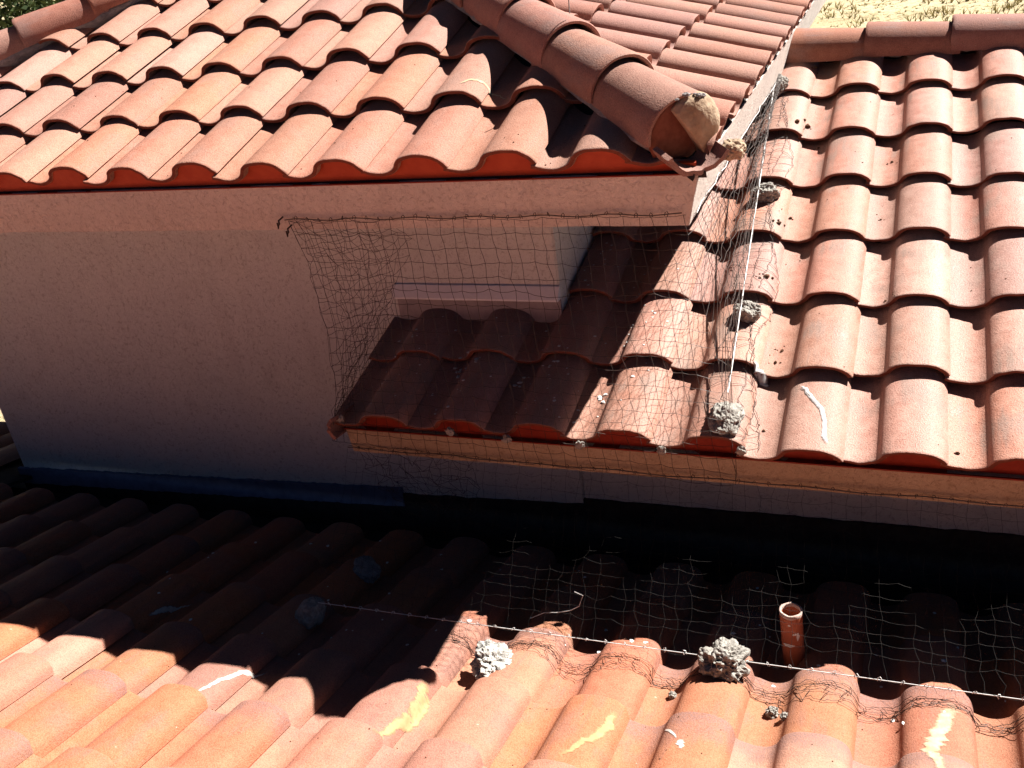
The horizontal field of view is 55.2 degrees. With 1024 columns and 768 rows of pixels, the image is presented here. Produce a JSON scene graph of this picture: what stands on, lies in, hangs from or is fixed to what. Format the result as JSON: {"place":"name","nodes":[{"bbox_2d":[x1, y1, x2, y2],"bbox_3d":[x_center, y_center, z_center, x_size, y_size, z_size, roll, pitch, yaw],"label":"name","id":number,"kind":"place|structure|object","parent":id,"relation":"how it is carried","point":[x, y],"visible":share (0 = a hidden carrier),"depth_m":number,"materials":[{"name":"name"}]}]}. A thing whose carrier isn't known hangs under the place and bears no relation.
{"place":"outdoors","nodes":[
{"label":"outdoors","id":0,"kind":"place"},
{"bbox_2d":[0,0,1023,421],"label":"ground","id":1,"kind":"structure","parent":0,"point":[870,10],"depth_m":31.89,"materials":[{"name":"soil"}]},
{"bbox_2d":[0,0,64,29],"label":"tree","id":2,"kind":"object","parent":1,"relation":"on","point":[9,9],"visible":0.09,"depth_m":12.62,"materials":[{"name":"green plant"}]},
{"bbox_2d":[0,0,825,555],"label":"house wing","id":3,"kind":"structure","parent":1,"relation":"on","point":[164,336],"depth_m":4.10,"materials":[{"name":"beige paint"}]},
{"bbox_2d":[45,64,585,175],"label":"dirt crumbs","id":4,"kind":"object","parent":3,"relation":"on","point":[334,142],"visible":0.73,"depth_m":3.57,"materials":[{"name":"brown soil"}]},
{"bbox_2d":[293,217,393,415],"bbox_3d":[-0.566,-0.245,3.616,0.341,0.790,0.133,-3,27,11],"label":"bird net","id":5,"kind":"object","parent":3,"relation":"hanging from","point":[354,303],"visible":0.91,"depth_m":3.60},
{"bbox_2d":[289,221,411,440],"bbox_3d":[-0.504,-0.294,3.794,0.332,0.866,0.620,3,29,22],"label":"bird net","id":6,"kind":"object","parent":3,"relation":"hanging from","point":[342,396],"visible":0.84,"depth_m":3.74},
{"bbox_2d":[285,74,781,485],"bbox_3d":[0.337,-0.615,4.212,1.572,0.934,2.194,3,29,22],"label":"bird net","id":7,"kind":"object","parent":3,"relation":"hanging from","point":[771,107],"visible":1,"depth_m":3.33,"materials":[{"name":"black plastic"}]},
{"bbox_2d":[652,141,729,176],"bbox_3d":[0.520,-0.664,2.862,0.217,0.080,0.103,-18,42,-18],"label":"tile shard","id":8,"kind":"object","parent":3,"relation":"on","point":[717,156],"visible":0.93,"depth_m":2.86,"materials":[{"name":"ceramic"}]},
{"bbox_2d":[722,139,746,160],"bbox_3d":[0.649,-0.690,2.885,0.089,0.065,0.074,-18,42,-18],"label":"mortar lump","id":9,"kind":"object","parent":3,"relation":"on","point":[737,148],"visible":0.88,"depth_m":2.86,"materials":[{"name":"beige concrete"}]},
{"bbox_2d":[0,422,1023,767],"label":"house wing","id":10,"kind":"structure","parent":1,"relation":"on","point":[88,678],"depth_m":3.15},
{"bbox_2d":[295,597,326,629],"bbox_3d":[-0.713,0.805,3.449,0.110,0.095,0.134,-10,28,19],"label":"mortar lump","id":11,"kind":"object","parent":10,"relation":"on","point":[309,613],"visible":0.98,"depth_m":3.41,"materials":[{"name":"grey concrete"}]},
{"bbox_2d":[353,555,380,583],"bbox_3d":[-0.567,0.723,3.822,0.104,0.063,0.166,-14,28,-23],"label":"mortar lump","id":12,"kind":"object","parent":10,"relation":"on","point":[368,562],"visible":0.96,"depth_m":3.79,"materials":[{"name":"grey concrete"}]},
{"bbox_2d":[470,639,512,679],"bbox_3d":[-0.059,0.877,3.092,0.150,0.095,0.173,5,37,7],"label":"mortar lump","id":13,"kind":"object","parent":10,"relation":"on","point":[491,656],"visible":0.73,"depth_m":3.07,"materials":[{"name":"grey concrete"}]},
{"bbox_2d":[71,610,1023,765],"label":"dirt crumbs","id":14,"kind":"object","parent":10,"relation":"on","point":[529,708],"visible":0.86,"depth_m":2.74,"materials":[{"name":"brown soil"}]},
{"bbox_2d":[158,540,1005,724],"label":"bird droppings","id":15,"kind":"object","parent":10,"relation":"on","point":[645,642],"visible":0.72,"depth_m":3.31,"materials":[{"name":"white"}]},
{"bbox_2d":[318,602,1023,700],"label":"cable","id":16,"kind":"object","parent":10,"relation":"attached to","point":[854,676],"visible":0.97,"depth_m":3.01,"materials":[{"name":"grey metal"}]},
{"bbox_2d":[319,445,1023,700],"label":"bird net","id":17,"kind":"object","parent":16,"relation":"hanging from","point":[755,482],"visible":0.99,"depth_m":3.20,"materials":[{"name":"black plastic"}]},
{"bbox_2d":[530,591,582,618],"bbox_3d":[0.149,0.748,3.314,0.202,0.148,0.013,3,29,22],"label":"loose string","id":18,"kind":"object","parent":17,"relation":"hanging from","point":[561,611],"visible":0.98,"depth_m":3.31,"materials":[{"name":"fabric"}]},
{"bbox_2d":[668,691,676,699],"bbox_3d":[0.484,0.940,2.949,0.028,0.028,0.028,3,29,22],"label":"mortar crumb","id":19,"kind":"object","parent":10,"relation":"on","point":[672,695],"visible":1,"depth_m":2.94,"materials":[{"name":"grey concrete"}]},
{"bbox_2d":[697,637,749,681],"bbox_3d":[0.639,0.845,2.959,0.157,0.148,0.155,-17,24,-28],"label":"mortar lump","id":20,"kind":"object","parent":10,"relation":"on","point":[723,658],"visible":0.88,"depth_m":2.92,"materials":[{"name":"grey concrete"}]},
{"bbox_2d":[447,630,1023,734],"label":"net hem","id":21,"kind":"object","parent":10,"relation":"on","point":[879,719],"visible":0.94,"depth_m":2.90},
{"bbox_2d":[765,706,778,718],"bbox_3d":[0.754,0.955,2.836,0.043,0.043,0.042,3,29,22],"label":"mortar crumb","id":22,"kind":"object","parent":10,"relation":"on","point":[771,712],"visible":1,"depth_m":2.83,"materials":[{"name":"grey concrete"}]},
{"bbox_2d":[779,712,787,720],"bbox_3d":[0.774,0.946,2.785,0.028,0.027,0.026,3,29,22],"label":"mortar crumb","id":23,"kind":"object","parent":10,"relation":"on","point":[783,716],"visible":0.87,"depth_m":2.78,"materials":[{"name":"grey concrete"}]},
{"bbox_2d":[779,602,804,669],"bbox_3d":[0.897,0.847,3.105,0.093,0.333,0.070,3,29,22],"label":"vent pipe","id":24,"kind":"object","parent":10,"relation":"on","point":[797,650],"visible":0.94,"depth_m":3.06,"materials":[{"name":"ceramic"}]},
{"bbox_2d":[326,14,1023,604],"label":"house wing","id":25,"kind":"structure","parent":1,"relation":"on","point":[928,354],"depth_m":3.76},
{"bbox_2d":[348,445,479,519],"bbox_3d":[-0.307,0.414,4.002,0.590,0.602,0.396,3,29,22],"label":"bird net","id":26,"kind":"object","parent":25,"relation":"hanging from","point":[390,469],"visible":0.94,"depth_m":4.00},
{"bbox_2d":[370,245,687,422],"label":"bird droppings","id":27,"kind":"object","parent":25,"relation":"on","point":[599,397],"visible":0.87,"depth_m":3.73,"materials":[{"name":"white"}]},
{"bbox_2d":[707,401,744,435],"bbox_3d":[0.707,0.112,3.237,0.117,0.098,0.158,11,43,19],"label":"mortar lump","id":28,"kind":"object","parent":25,"relation":"on","point":[735,415],"visible":0.91,"depth_m":3.20,"materials":[{"name":"grey concrete"}]},
{"bbox_2d":[732,300,761,322],"bbox_3d":[0.867,-0.265,3.611,0.106,0.093,0.117,0,26,15],"label":"mortar lump","id":29,"kind":"object","parent":25,"relation":"on","point":[750,311],"visible":0.88,"depth_m":3.58,"materials":[{"name":"grey concrete"}]},
{"bbox_2d":[706,96,793,449],"bbox_3d":[0.994,-0.576,3.937,0.204,0.689,2.094,2,28,19],"label":"net hem","id":30,"kind":"object","parent":25,"relation":"on","point":[754,269],"visible":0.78,"depth_m":3.79,"materials":[{"name":"black plastic"}]},
{"bbox_2d":[749,182,780,202],"bbox_3d":[1.059,-0.796,4.096,0.124,0.098,0.104,-8,23,0],"label":"mortar lump","id":31,"kind":"object","parent":25,"relation":"on","point":[769,192],"visible":0.86,"depth_m":4.06,"materials":[{"name":"grey concrete"}]},
{"bbox_2d":[769,73,788,96],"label":"mortar lump","id":32,"kind":"object","parent":25,"relation":"on","point":[784,83],"visible":0.41,"depth_m":4.65,"materials":[{"name":"grey concrete"}]},
{"bbox_2d":[713,66,1016,454],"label":"dirt crumbs","id":33,"kind":"object","parent":25,"relation":"on","point":[790,217],"visible":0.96,"depth_m":3.96,"materials":[{"name":"brown soil"}]},
{"bbox_2d":[817,0,1023,27],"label":"dry grass","id":34,"kind":"structure","parent":0,"point":[1008,6],"depth_m":30.96,"materials":[{"name":"beige plant"}]}
]}

